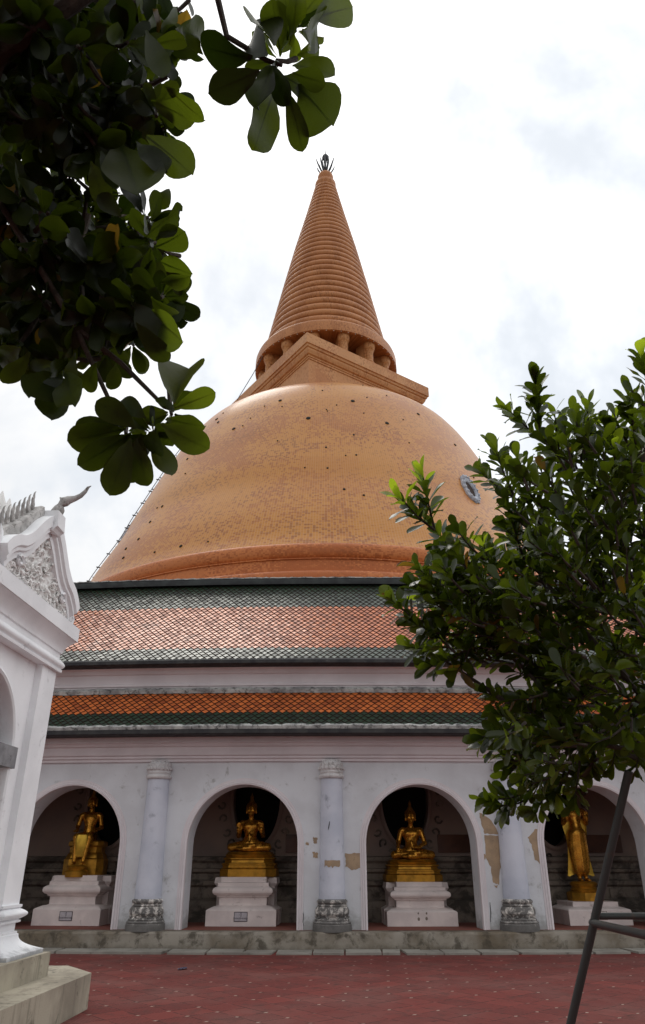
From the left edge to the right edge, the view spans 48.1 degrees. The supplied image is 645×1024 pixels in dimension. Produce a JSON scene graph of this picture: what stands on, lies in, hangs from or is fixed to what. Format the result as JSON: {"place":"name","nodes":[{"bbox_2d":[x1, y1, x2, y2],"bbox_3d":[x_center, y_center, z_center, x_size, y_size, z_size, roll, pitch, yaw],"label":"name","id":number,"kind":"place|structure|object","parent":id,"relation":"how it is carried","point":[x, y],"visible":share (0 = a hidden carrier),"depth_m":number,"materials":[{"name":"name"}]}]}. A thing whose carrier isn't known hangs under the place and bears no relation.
{"place":"outdoors","nodes":[
{"label":"outdoors","id":0,"kind":"place"},
{"bbox_2d":[0,0,644,583],"label":"sky","id":1,"kind":"structure","parent":0,"point":[488,173],"materials":[{"name":"white"}]},
{"bbox_2d":[49,951,644,1023],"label":"paving","id":2,"kind":"structure","parent":0,"point":[401,988],"depth_m":10.05,"materials":[{"name":"red tile"}]},
{"bbox_2d":[0,486,90,1023],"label":"shrine","id":3,"kind":"object","parent":2,"relation":"on","point":[39,609],"visible":1,"depth_m":8.74,"materials":[{"name":"paint"}]},
{"bbox_2d":[0,0,352,495],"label":"tree","id":4,"kind":"object","parent":2,"relation":"on","point":[81,96],"visible":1,"depth_m":2.99,"materials":[{"name":"green plant"}]},
{"bbox_2d":[43,948,644,954],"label":"kerb","id":5,"kind":"structure","parent":2,"relation":"on","point":[168,951],"depth_m":13.95,"materials":[{"name":"grey concrete"}]},
{"bbox_2d":[376,337,644,828],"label":"tree","id":6,"kind":"object","parent":2,"relation":"on","point":[542,710],"visible":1,"depth_m":4.20,"materials":[{"name":"green plant"}]},
{"bbox_2d":[566,769,644,1023],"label":"tree support","id":7,"kind":"object","parent":2,"relation":"on","point":[595,922],"visible":1,"depth_m":4.10,"materials":[{"name":"grey metal"}]},
{"label":"ground","id":8,"kind":"structure","parent":0,"visible":0},
{"bbox_2d":[87,149,554,581],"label":"stupa","id":9,"kind":"object","parent":8,"relation":"on","point":[323,428],"visible":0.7,"depth_m":72.66,"materials":[{"name":"tile"}]},
{"bbox_2d":[460,474,480,503],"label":"niche window","id":10,"kind":"structure","parent":9,"relation":"in","point":[470,489],"depth_m":72.72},
{"bbox_2d":[14,577,644,951],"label":"gallery","id":11,"kind":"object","parent":8,"relation":"on","point":[188,717],"visible":0.67,"depth_m":16.44,"materials":[{"name":"white paint"}]},
{"bbox_2d":[31,875,115,925],"bbox_3d":[-5.581,8.897,16.625,1.560,0.980,1.356,-2,-26,5],"label":"pedestal","id":12,"kind":"object","parent":11,"relation":"on","point":[85,900],"visible":1,"depth_m":16.21,"materials":[{"name":"paint"}]},
{"bbox_2d":[62,790,107,876],"bbox_3d":[-5.627,7.641,17.321,0.920,1.958,1.200,2,-26,-4],"label":"statue","id":13,"kind":"object","parent":12,"relation":"on","point":[86,855],"visible":1,"depth_m":17.02,"materials":[{"name":"paint"}]},
{"bbox_2d":[73,788,119,855],"bbox_3d":[-5.351,7.371,18.583,1.969,3.052,0.493,-2,-26,5],"label":"oval window","id":14,"kind":"structure","parent":11,"relation":"in","point":[110,833],"depth_m":18.51,"materials":[{"name":"black"}]},
{"bbox_2d":[205,877,280,926],"bbox_3d":[-1.756,8.824,16.440,1.560,0.950,1.357,-1,-26,2],"label":"pedestal","id":15,"kind":"object","parent":11,"relation":"on","point":[246,901],"visible":1,"depth_m":16.02,"materials":[{"name":"paint"}]},
{"bbox_2d":[220,793,278,876],"bbox_3d":[-1.710,7.704,17.313,1.300,1.827,1.040,-1,-26,2],"label":"statue","id":16,"kind":"object","parent":15,"relation":"on","point":[242,862],"visible":1,"depth_m":16.79,"materials":[{"name":"paint"}]},
{"bbox_2d":[218,787,292,854],"bbox_3d":[-1.651,7.273,18.380,1.967,3.052,0.531,0,-26,0],"label":"oval window","id":17,"kind":"structure","parent":11,"relation":"in","point":[269,807],"depth_m":18.42,"materials":[{"name":"black"}]},
{"bbox_2d":[372,787,443,855],"bbox_3d":[2.073,7.266,18.365,1.968,3.052,0.520,0,-26,0],"label":"oval window","id":18,"kind":"structure","parent":11,"relation":"in","point":[392,808],"depth_m":18.39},
{"bbox_2d":[381,882,458,926],"bbox_3d":[2.159,8.870,16.422,1.560,0.850,1.349,1,-26,-1],"label":"pedestal","id":19,"kind":"object","parent":11,"relation":"on","point":[416,904],"visible":0.98,"depth_m":16.00,"materials":[{"name":"paint"}]},
{"bbox_2d":[383,800,442,881],"bbox_3d":[2.110,7.821,17.256,1.300,1.767,1.040,1,-26,-1],"label":"statue","id":20,"kind":"object","parent":19,"relation":"on","point":[411,861],"visible":1,"depth_m":16.75,"materials":[{"name":"paint"}]},
{"bbox_2d":[437,835,470,852],"bbox_3d":[3.279,8.136,17.749,0.908,0.400,0.040,1,-26,-2],"label":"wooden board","id":21,"kind":"object","parent":11,"relation":"attached to","point":[454,843],"visible":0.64,"depth_m":17.73,"materials":[{"name":"brown wood"}]},
{"bbox_2d":[544,789,588,855],"bbox_3d":[5.776,7.350,18.539,1.968,3.052,0.493,2,-26,-4],"label":"oval window","id":22,"kind":"structure","parent":11,"relation":"in","point":[553,830],"depth_m":18.41,"materials":[{"name":"black"}]},
{"bbox_2d":[552,900,632,925],"bbox_3d":[6.088,9.116,16.470,1.430,0.450,1.145,2,-26,-4],"label":"pedestal","id":23,"kind":"object","parent":11,"relation":"on","point":[572,913],"visible":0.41,"depth_m":16.05,"materials":[{"name":"paint"}]},
{"bbox_2d":[561,808,596,900],"bbox_3d":[6.090,7.878,17.262,0.739,2.469,0.739,2,-26,-4],"label":"statue","id":24,"kind":"object","parent":23,"relation":"on","point":[573,824],"visible":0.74,"depth_m":17.05,"materials":[{"name":"paint"}]},
{"bbox_2d":[587,835,622,852],"bbox_3d":[6.995,8.251,17.986,0.908,0.400,0.040,2,-26,-5],"label":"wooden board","id":25,"kind":"object","parent":11,"relation":"attached to","point":[597,843],"visible":0.64,"depth_m":17.96,"materials":[{"name":"brown wood"}]}
]}

